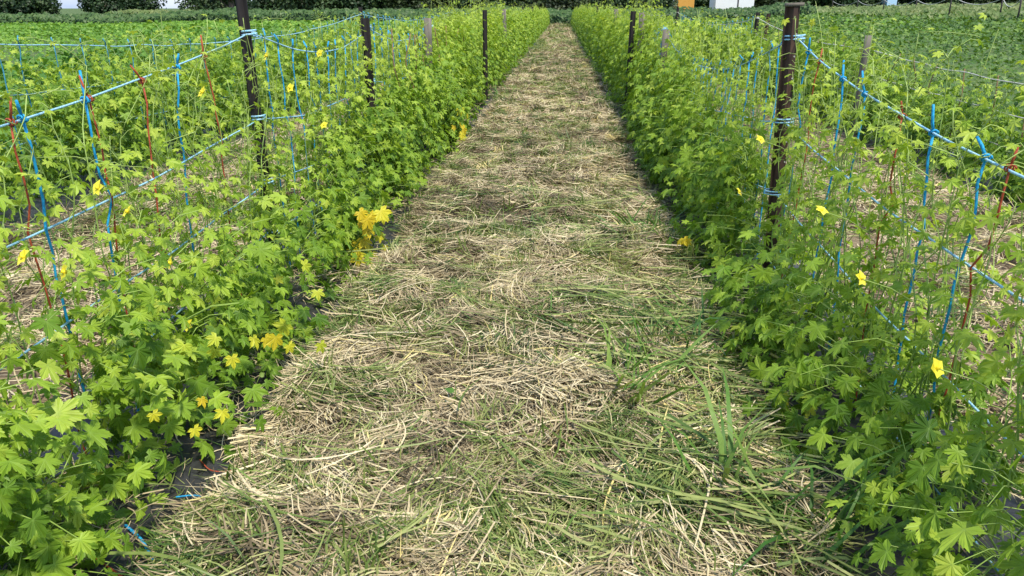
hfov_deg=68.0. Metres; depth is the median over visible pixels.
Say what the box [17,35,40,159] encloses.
hanging string
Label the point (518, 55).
climbing vine
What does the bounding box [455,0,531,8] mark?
broadleaf tree
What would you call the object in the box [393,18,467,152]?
climbing vine
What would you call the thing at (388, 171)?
climbing vine
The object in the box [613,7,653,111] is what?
climbing vine
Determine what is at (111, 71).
hanging string
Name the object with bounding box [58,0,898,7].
sky
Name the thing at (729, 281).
climbing vine
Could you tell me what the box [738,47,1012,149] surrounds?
trellis line
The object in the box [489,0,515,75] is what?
climbing vine
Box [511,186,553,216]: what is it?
grass tuft
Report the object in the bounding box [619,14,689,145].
climbing vine
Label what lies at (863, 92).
hanging string
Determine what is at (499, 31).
climbing vine
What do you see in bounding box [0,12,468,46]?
trellis line
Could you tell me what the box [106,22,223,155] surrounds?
climbing vine
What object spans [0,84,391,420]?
side path
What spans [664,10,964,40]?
green field
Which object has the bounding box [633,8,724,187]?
climbing vine
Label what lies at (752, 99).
hanging string
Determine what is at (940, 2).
fence rope
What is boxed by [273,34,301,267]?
hanging string
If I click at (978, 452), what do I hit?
climbing vine
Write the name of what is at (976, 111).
climbing vine
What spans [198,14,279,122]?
climbing vine
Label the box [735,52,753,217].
hanging string
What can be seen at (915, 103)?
climbing vine
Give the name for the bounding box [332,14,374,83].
climbing vine
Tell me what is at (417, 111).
climbing vine
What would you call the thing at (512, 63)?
climbing vine
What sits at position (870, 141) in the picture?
mulch film
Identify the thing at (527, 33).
climbing vine
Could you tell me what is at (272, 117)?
hanging string
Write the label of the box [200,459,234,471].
loose twine
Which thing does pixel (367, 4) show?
broadleaf tree
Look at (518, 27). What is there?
climbing vine
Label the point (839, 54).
climbing vine
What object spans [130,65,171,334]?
hanging string
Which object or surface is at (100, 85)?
trellis line
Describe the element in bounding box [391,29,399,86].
dry vine
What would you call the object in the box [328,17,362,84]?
climbing vine
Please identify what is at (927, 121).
climbing vine
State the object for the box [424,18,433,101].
wooden post
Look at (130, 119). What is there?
trellis line
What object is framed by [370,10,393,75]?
climbing vine
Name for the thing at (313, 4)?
broadleaf tree
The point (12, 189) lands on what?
climbing vine
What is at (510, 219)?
path
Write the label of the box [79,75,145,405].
hanging string
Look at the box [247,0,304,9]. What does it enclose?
broadleaf tree
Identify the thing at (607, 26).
climbing vine
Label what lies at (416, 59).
dry vine
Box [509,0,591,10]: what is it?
broadleaf tree
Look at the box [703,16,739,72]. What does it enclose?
climbing vine
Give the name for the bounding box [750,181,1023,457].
trellis line
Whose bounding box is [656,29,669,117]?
wooden post
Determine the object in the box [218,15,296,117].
climbing vine
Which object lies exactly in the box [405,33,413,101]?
dry vine
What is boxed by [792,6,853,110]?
climbing vine
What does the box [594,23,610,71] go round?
climbing vine
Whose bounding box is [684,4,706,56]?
climbing vine
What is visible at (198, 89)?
climbing vine
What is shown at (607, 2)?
broadleaf tree
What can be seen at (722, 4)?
farm building
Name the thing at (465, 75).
climbing vine
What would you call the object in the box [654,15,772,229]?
climbing vine
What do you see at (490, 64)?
climbing vine
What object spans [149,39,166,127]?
hanging string
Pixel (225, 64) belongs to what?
climbing vine
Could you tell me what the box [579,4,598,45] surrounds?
climbing vine
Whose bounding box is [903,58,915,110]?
dry vine
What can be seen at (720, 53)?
climbing vine
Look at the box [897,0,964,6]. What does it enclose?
broadleaf tree
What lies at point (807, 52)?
hanging string
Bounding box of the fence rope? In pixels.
[833,0,1019,6]
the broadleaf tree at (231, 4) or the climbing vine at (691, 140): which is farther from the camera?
the broadleaf tree at (231, 4)
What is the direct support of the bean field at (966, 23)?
on the ground at (64, 11)
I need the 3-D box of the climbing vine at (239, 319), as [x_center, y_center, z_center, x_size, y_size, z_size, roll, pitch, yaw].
[-1.172,-0.213,2.750,0.907,1.478,1.121,-4,21,-11]
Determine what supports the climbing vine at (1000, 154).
on the ground at (64, 11)
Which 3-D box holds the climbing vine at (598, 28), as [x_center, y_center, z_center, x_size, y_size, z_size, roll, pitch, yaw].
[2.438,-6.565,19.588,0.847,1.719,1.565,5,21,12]
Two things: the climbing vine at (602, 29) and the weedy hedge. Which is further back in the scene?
the weedy hedge
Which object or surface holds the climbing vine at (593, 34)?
on the ground at (64, 11)
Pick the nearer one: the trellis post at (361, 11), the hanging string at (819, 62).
the hanging string at (819, 62)
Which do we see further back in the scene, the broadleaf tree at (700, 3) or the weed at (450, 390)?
the broadleaf tree at (700, 3)
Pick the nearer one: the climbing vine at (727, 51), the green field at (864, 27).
the climbing vine at (727, 51)
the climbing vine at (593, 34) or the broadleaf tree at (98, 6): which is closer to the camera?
the climbing vine at (593, 34)
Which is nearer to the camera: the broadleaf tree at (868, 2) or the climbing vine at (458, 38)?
the climbing vine at (458, 38)
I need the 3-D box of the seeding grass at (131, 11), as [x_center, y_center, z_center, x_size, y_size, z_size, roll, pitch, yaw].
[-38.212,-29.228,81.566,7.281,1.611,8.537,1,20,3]
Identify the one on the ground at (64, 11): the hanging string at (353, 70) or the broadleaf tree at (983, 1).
the broadleaf tree at (983, 1)
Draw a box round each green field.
[0,18,434,71]
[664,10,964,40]
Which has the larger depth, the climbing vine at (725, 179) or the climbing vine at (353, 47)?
the climbing vine at (353, 47)
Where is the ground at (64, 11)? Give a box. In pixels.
[0,6,1023,218]
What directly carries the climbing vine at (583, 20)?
on the ground at (64, 11)
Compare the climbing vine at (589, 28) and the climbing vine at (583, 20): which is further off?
the climbing vine at (583, 20)
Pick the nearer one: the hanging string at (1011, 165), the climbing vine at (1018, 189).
the hanging string at (1011, 165)
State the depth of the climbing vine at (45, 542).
1.83 m
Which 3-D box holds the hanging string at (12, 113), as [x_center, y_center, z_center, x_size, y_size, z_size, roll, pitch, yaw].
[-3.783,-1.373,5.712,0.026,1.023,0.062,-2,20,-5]
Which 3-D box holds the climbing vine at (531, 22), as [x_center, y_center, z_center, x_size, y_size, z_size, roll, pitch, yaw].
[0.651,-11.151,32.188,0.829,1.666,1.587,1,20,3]
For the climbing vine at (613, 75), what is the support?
on the ground at (64, 11)
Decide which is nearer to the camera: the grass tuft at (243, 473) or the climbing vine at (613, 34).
the grass tuft at (243, 473)
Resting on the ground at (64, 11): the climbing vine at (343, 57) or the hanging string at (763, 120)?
the climbing vine at (343, 57)
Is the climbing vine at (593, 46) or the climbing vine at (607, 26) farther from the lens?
the climbing vine at (593, 46)
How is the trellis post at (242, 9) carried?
on the ground at (64, 11)
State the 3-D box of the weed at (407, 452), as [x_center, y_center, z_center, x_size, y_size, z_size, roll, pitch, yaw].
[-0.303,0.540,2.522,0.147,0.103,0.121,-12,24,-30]
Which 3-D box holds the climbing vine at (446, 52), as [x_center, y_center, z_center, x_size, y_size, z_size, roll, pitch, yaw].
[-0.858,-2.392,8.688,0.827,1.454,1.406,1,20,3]
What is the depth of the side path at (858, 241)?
4.57 m
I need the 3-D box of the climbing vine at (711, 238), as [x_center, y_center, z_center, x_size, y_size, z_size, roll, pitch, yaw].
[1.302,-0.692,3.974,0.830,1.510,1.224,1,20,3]
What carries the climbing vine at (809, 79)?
on the ground at (64, 11)
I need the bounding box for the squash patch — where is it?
[0,25,414,183]
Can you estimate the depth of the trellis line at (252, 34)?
3.01 m
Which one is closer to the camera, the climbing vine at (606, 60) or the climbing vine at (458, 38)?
the climbing vine at (458, 38)
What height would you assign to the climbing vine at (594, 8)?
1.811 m
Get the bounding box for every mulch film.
[0,27,547,575]
[0,59,422,234]
[582,46,1023,575]
[681,52,1023,218]
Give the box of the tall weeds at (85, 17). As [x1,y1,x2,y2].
[0,11,202,23]
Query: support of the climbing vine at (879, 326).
on the ground at (64, 11)
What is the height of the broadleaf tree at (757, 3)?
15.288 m
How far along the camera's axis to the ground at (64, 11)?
21.70 m
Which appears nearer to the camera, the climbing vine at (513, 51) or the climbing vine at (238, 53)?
the climbing vine at (238, 53)
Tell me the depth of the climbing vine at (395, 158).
5.84 m
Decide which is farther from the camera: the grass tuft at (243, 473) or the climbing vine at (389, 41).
the climbing vine at (389, 41)
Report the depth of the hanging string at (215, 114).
3.25 m
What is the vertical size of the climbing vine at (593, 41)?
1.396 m
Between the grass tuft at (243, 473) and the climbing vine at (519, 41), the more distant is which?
the climbing vine at (519, 41)
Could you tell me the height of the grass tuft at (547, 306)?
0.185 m
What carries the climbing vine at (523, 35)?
on the ground at (64, 11)
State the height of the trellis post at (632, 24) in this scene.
1.760 m
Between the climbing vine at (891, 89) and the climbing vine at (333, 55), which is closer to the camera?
the climbing vine at (891, 89)
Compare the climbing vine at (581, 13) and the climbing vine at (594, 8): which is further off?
the climbing vine at (581, 13)
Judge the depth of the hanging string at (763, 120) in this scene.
4.30 m
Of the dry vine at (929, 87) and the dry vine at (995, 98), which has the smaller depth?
the dry vine at (995, 98)
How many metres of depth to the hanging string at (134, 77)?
7.39 m
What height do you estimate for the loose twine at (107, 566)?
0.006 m
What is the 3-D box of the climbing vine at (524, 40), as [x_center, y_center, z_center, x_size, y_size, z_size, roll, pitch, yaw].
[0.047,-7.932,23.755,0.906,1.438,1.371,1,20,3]
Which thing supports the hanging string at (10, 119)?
hanging from the trellis line at (252, 34)
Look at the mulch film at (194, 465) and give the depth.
2.63 m
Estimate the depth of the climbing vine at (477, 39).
12.32 m
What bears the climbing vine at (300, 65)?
on the ground at (64, 11)
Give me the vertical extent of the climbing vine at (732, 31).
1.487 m
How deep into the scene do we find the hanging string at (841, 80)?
3.16 m
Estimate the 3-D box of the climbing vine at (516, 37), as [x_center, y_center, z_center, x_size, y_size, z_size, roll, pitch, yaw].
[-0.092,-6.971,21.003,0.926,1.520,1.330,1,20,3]
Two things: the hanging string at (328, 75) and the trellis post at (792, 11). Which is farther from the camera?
the hanging string at (328, 75)
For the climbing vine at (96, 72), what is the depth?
7.08 m
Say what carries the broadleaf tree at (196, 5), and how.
on the ground at (64, 11)
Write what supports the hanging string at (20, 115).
hanging from the trellis line at (252, 34)
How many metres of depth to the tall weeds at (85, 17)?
66.94 m
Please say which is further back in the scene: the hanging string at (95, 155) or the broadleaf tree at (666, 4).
the broadleaf tree at (666, 4)
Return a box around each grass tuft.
[218,432,403,504]
[293,213,390,259]
[388,300,419,325]
[475,500,591,572]
[488,82,516,96]
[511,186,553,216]
[523,292,560,331]
[580,305,719,422]
[589,194,693,241]
[623,284,796,381]
[658,357,879,505]
[683,427,940,575]
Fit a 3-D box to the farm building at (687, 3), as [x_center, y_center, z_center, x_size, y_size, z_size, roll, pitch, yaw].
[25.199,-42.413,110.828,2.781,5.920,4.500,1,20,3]
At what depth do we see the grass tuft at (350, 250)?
4.44 m
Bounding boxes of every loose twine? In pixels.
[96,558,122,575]
[124,524,153,558]
[176,495,200,497]
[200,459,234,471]
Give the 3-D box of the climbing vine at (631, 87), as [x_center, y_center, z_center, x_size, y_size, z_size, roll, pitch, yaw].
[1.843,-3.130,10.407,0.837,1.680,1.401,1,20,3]
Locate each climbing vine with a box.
[0,24,173,186]
[0,27,92,198]
[0,73,75,226]
[0,85,239,575]
[0,347,155,575]
[13,12,330,461]
[38,22,198,172]
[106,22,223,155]
[126,13,346,367]
[132,23,245,145]
[165,19,270,134]
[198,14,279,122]
[215,17,392,293]
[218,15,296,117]
[247,20,312,111]
[267,10,327,106]
[273,19,400,260]
[285,17,340,101]
[293,10,352,97]
[306,13,362,91]
[310,11,420,209]
[323,16,430,206]
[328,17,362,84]
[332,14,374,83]
[343,14,381,77]
[356,19,390,76]
[361,13,441,179]
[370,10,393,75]
[377,24,401,64]
[381,12,466,166]
[383,17,405,54]
[387,9,412,62]
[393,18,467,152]
[409,12,474,144]
[411,9,434,35]
[419,1,476,129]
[432,1,481,120]
[437,2,486,107]
[438,0,482,117]
[457,3,492,98]
[459,0,502,84]
[463,9,491,104]
[464,0,498,93]
[476,3,506,87]
[477,1,510,80]
[479,0,509,80]
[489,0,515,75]
[489,7,509,76]
[494,1,518,68]
[496,1,519,69]
[499,20,516,68]
[501,4,520,61]
[507,2,526,57]
[508,4,523,52]
[508,11,524,61]
[509,16,519,62]
[512,8,528,51]
[513,21,524,60]
[516,4,530,49]
[516,7,528,51]
[517,5,530,37]
[518,7,533,48]
[518,16,527,55]
[523,12,531,46]
[525,7,532,46]
[526,7,536,42]
[576,3,587,34]
[578,4,591,42]
[579,3,592,40]
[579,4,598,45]
[583,0,605,50]
[583,11,595,51]
[585,1,607,57]
[586,20,599,57]
[587,0,606,54]
[588,22,601,61]
[589,0,621,69]
[590,1,613,65]
[590,9,606,64]
[592,8,615,73]
[594,12,611,61]
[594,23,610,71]
[596,8,622,67]
[598,5,625,80]
[600,12,628,84]
[601,3,628,81]
[602,9,633,91]
[603,0,652,99]
[604,1,647,103]
[604,9,630,96]
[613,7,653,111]
[614,0,670,113]
[619,6,672,127]
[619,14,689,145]
[620,0,674,119]
[625,7,693,151]
[627,14,710,171]
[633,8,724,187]
[640,10,752,210]
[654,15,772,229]
[665,1,843,309]
[666,15,803,270]
[678,13,699,46]
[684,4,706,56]
[690,7,723,61]
[695,16,724,66]
[697,11,905,397]
[702,17,728,63]
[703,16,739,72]
[708,13,1023,461]
[708,23,743,73]
[713,10,752,70]
[717,13,759,79]
[725,10,770,83]
[735,14,780,85]
[742,18,781,91]
[752,24,805,95]
[759,23,819,100]
[771,16,828,104]
[791,23,855,119]
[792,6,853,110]
[794,60,1023,575]
[804,16,884,124]
[821,19,905,128]
[845,47,937,143]
[864,427,1023,575]
[865,45,967,152]
[878,59,996,165]
[918,59,1023,186]
[966,123,1023,204]
[976,155,1023,203]
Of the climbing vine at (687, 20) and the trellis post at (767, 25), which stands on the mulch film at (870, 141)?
the climbing vine at (687, 20)
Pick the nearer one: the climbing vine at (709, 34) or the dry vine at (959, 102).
the dry vine at (959, 102)
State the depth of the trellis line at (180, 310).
3.05 m
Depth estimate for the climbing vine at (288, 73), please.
11.18 m
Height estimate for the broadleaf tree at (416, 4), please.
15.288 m
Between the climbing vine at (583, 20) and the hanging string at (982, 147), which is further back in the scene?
the climbing vine at (583, 20)
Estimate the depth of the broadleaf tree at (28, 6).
99.41 m
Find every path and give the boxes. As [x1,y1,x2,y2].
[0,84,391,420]
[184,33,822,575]
[692,70,1023,471]
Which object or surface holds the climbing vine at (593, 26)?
on the ground at (64, 11)
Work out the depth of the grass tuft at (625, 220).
4.96 m
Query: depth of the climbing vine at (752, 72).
13.95 m
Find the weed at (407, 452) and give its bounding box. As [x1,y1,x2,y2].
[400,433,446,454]
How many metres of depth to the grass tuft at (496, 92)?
12.97 m
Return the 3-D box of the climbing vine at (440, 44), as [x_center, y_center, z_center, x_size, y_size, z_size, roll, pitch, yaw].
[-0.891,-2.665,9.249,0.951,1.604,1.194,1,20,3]
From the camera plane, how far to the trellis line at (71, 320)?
2.93 m
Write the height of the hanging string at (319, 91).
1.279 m
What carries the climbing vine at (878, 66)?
on the ground at (64, 11)
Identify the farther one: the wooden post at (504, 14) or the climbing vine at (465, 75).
the wooden post at (504, 14)
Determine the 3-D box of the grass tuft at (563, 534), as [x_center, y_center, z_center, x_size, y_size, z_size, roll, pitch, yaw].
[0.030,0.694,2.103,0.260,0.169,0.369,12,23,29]
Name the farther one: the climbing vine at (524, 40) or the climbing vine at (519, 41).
the climbing vine at (524, 40)
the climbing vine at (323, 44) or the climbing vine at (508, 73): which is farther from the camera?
the climbing vine at (508, 73)
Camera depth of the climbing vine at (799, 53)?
11.84 m
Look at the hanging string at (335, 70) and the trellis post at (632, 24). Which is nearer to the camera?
the hanging string at (335, 70)
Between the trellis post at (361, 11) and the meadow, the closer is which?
the trellis post at (361, 11)
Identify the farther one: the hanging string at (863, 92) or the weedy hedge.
the weedy hedge
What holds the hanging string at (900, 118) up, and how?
hanging from the trellis line at (920, 125)
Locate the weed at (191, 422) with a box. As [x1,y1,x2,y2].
[189,400,228,425]
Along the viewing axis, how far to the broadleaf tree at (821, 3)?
115.47 m
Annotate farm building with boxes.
[674,0,693,11]
[709,0,753,9]
[881,0,896,5]
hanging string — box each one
[0,59,26,171]
[5,97,87,454]
[15,100,92,420]
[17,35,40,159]
[50,37,78,155]
[79,70,138,410]
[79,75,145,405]
[80,38,97,126]
[103,39,119,133]
[127,39,145,128]
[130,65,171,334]
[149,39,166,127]
[173,53,203,335]
[200,35,241,295]
[262,28,290,267]
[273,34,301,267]
[292,39,315,233]
[303,41,322,209]
[313,42,329,188]
[327,41,334,181]
[334,39,341,151]
[341,36,355,195]
[347,32,358,169]
[357,31,367,188]
[373,23,377,105]
[380,28,384,90]
[718,59,736,203]
[719,61,731,142]
[731,55,743,153]
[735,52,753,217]
[742,47,762,220]
[753,43,772,217]
[756,42,781,258]
[780,38,811,252]
[781,48,822,278]
[810,60,846,301]
[828,71,869,348]
[855,101,906,400]
[889,104,938,409]
[923,136,992,444]
[938,147,1018,415]
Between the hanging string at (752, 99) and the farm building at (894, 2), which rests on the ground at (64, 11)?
the farm building at (894, 2)
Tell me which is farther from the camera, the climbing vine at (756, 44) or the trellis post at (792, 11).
the climbing vine at (756, 44)
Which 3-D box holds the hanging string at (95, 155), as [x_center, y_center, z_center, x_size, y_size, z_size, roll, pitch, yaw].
[-1.350,-0.070,2.579,0.039,1.286,0.084,1,20,3]
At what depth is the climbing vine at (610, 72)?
13.85 m
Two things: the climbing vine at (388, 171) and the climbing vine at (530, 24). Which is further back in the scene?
the climbing vine at (530, 24)
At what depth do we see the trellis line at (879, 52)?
8.38 m
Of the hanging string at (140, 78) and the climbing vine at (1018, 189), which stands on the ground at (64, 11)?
the climbing vine at (1018, 189)
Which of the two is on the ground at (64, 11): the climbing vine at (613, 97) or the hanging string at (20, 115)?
the climbing vine at (613, 97)
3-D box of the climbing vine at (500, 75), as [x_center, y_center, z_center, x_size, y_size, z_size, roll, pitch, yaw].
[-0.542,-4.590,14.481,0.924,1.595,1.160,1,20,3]
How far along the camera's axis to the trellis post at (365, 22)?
5.67 m
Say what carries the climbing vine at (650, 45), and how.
on the ground at (64, 11)
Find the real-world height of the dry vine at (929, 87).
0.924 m
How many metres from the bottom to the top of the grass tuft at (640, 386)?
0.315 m
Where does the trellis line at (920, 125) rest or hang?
attached to the trellis post at (792, 11)
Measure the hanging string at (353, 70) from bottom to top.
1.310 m
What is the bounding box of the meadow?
[805,0,1023,19]
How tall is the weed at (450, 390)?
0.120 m
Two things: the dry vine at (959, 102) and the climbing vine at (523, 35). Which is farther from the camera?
the climbing vine at (523, 35)
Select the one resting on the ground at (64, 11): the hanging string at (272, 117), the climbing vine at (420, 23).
the climbing vine at (420, 23)
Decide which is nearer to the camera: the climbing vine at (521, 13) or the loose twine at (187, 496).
the loose twine at (187, 496)
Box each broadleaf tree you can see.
[0,0,61,13]
[76,0,166,13]
[174,0,235,10]
[210,0,248,7]
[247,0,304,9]
[272,0,363,10]
[339,0,411,10]
[372,0,457,9]
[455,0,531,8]
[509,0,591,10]
[581,0,635,8]
[611,0,678,9]
[694,0,709,9]
[754,0,815,7]
[806,0,866,7]
[859,0,884,7]
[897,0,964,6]
[955,0,1017,4]
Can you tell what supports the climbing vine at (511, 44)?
on the ground at (64, 11)
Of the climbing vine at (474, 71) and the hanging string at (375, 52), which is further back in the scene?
the climbing vine at (474, 71)
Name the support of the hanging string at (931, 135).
hanging from the trellis line at (920, 125)
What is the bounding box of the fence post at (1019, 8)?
[1017,0,1021,16]
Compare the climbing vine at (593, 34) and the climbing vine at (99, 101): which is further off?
the climbing vine at (593, 34)
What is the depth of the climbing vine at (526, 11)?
28.87 m
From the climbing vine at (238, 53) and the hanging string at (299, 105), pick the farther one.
the climbing vine at (238, 53)
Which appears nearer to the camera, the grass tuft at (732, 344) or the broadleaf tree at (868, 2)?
the grass tuft at (732, 344)
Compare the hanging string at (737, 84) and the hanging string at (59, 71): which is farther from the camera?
the hanging string at (59, 71)
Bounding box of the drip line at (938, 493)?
[697,187,1001,575]
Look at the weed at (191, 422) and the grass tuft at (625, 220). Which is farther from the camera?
the grass tuft at (625, 220)
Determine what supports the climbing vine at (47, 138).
on the ground at (64, 11)
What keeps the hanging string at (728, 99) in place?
hanging from the trellis line at (920, 125)
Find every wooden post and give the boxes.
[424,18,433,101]
[502,9,506,68]
[634,13,644,114]
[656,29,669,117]
[851,35,872,132]
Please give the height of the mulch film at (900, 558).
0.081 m
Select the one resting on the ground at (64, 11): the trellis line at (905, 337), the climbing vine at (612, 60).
the climbing vine at (612, 60)
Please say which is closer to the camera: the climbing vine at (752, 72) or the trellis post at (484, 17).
the trellis post at (484, 17)
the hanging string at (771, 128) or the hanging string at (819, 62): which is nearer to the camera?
the hanging string at (819, 62)
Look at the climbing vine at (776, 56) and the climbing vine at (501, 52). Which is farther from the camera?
the climbing vine at (501, 52)
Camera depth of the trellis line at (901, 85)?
8.17 m
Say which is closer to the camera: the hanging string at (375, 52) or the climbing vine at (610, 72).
the hanging string at (375, 52)
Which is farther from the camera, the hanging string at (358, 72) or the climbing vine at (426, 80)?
the climbing vine at (426, 80)
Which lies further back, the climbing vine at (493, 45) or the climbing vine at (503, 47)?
the climbing vine at (503, 47)
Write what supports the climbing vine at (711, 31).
on the ground at (64, 11)
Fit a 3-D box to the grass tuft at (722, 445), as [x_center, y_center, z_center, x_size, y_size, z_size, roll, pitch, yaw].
[0.657,0.495,2.283,0.430,0.336,0.744,-8,22,-21]
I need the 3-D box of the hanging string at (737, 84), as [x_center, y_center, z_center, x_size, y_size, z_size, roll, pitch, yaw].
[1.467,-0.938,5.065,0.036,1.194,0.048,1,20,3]
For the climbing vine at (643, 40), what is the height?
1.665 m
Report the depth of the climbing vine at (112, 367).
2.25 m
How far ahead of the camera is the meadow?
59.59 m
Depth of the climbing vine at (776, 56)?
12.66 m
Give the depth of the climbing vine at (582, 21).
33.29 m
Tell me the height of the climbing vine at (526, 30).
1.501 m
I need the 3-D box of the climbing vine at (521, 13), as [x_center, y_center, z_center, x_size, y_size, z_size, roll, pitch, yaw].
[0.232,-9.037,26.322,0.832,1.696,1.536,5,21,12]
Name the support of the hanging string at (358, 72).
hanging from the trellis line at (252, 34)
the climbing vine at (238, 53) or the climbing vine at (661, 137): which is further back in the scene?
the climbing vine at (238, 53)
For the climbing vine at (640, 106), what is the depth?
7.76 m
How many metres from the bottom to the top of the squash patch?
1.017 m
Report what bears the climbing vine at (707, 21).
on the ground at (64, 11)
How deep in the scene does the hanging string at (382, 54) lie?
6.36 m
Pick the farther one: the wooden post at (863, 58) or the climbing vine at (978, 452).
the wooden post at (863, 58)
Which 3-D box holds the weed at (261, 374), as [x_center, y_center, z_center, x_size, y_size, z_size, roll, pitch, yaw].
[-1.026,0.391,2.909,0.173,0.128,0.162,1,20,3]
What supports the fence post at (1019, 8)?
on the ground at (64, 11)
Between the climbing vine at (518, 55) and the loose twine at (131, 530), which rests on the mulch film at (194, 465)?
the loose twine at (131, 530)
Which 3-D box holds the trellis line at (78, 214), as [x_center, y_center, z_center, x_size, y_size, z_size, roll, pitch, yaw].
[0.448,-10.243,29.458,0.077,0.190,64.701,1,20,3]
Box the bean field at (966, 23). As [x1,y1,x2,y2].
[668,8,1023,152]
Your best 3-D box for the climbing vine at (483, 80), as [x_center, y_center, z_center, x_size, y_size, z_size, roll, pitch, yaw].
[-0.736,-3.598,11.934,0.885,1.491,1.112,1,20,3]
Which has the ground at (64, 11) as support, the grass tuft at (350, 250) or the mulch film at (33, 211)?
the mulch film at (33, 211)
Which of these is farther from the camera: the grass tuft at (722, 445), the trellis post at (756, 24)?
the trellis post at (756, 24)
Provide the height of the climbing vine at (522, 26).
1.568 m
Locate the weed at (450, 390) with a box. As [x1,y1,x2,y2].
[444,388,482,417]
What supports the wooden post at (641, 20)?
on the ground at (64, 11)
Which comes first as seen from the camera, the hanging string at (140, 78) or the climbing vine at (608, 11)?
the hanging string at (140, 78)
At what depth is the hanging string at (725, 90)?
5.27 m
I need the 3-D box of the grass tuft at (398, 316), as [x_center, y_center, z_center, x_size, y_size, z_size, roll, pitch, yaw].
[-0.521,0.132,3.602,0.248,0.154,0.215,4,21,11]
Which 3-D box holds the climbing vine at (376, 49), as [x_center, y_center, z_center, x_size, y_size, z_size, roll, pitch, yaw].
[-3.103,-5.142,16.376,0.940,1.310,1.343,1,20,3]
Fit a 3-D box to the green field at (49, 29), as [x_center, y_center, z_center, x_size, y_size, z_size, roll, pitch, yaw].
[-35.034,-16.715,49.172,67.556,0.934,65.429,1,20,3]
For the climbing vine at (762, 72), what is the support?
on the ground at (64, 11)
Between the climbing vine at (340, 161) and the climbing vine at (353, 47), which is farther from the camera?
the climbing vine at (353, 47)
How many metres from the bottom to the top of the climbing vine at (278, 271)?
1.465 m
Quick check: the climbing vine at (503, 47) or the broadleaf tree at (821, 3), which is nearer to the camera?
the climbing vine at (503, 47)
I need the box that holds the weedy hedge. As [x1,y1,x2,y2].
[159,1,817,22]
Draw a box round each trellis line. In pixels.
[0,10,540,127]
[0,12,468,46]
[0,150,338,370]
[2,51,386,148]
[6,77,406,247]
[11,35,377,95]
[88,163,365,391]
[607,16,1023,178]
[648,12,1022,84]
[667,22,1023,118]
[686,92,1023,302]
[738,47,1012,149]
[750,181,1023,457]
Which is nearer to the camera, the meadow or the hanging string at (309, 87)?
the hanging string at (309, 87)
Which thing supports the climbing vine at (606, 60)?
on the ground at (64, 11)
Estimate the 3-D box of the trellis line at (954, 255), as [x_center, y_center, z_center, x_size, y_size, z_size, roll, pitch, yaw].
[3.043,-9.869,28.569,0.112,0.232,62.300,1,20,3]
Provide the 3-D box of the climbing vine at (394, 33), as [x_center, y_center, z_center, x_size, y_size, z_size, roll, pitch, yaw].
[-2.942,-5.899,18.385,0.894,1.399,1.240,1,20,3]
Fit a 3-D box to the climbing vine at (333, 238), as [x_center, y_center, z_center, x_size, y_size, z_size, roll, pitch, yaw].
[-1.133,-0.673,4.035,0.820,1.450,1.196,1,20,3]
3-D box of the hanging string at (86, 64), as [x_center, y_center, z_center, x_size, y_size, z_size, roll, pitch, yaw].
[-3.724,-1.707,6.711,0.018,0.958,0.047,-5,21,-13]
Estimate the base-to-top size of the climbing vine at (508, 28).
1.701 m
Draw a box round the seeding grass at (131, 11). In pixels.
[105,8,198,13]
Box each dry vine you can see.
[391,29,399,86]
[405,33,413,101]
[414,35,422,136]
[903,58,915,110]
[914,64,937,149]
[947,69,964,149]
[975,76,998,160]
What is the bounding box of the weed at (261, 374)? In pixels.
[224,372,263,401]
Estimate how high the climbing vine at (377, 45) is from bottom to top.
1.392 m
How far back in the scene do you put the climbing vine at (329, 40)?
13.02 m
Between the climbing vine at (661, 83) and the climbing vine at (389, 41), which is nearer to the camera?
the climbing vine at (661, 83)
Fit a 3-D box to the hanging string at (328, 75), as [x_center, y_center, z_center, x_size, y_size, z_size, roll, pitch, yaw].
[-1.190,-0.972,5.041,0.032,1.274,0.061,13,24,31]
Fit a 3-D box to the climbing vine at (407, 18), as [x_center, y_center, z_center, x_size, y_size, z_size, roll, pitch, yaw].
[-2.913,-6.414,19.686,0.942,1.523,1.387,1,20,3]
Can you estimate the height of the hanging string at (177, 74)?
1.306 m
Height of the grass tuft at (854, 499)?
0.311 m
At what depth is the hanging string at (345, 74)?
5.31 m
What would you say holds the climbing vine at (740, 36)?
on the ground at (64, 11)
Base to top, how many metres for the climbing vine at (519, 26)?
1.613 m
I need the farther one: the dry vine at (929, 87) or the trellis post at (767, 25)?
the trellis post at (767, 25)
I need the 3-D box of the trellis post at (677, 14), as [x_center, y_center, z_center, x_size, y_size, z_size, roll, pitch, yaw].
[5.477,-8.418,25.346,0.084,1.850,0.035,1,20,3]
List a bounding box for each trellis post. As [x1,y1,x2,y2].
[235,0,282,283]
[358,7,362,55]
[360,18,377,165]
[482,10,487,98]
[624,11,635,113]
[675,6,678,30]
[749,12,759,76]
[759,14,770,71]
[763,2,804,269]
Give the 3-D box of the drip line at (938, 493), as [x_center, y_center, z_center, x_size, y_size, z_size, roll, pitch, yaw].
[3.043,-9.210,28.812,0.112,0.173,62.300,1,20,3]
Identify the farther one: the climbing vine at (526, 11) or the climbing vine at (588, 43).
the climbing vine at (526, 11)
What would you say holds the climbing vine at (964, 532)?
on the ground at (64, 11)
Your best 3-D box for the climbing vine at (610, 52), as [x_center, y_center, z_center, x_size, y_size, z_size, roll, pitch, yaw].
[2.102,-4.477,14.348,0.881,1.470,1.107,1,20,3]

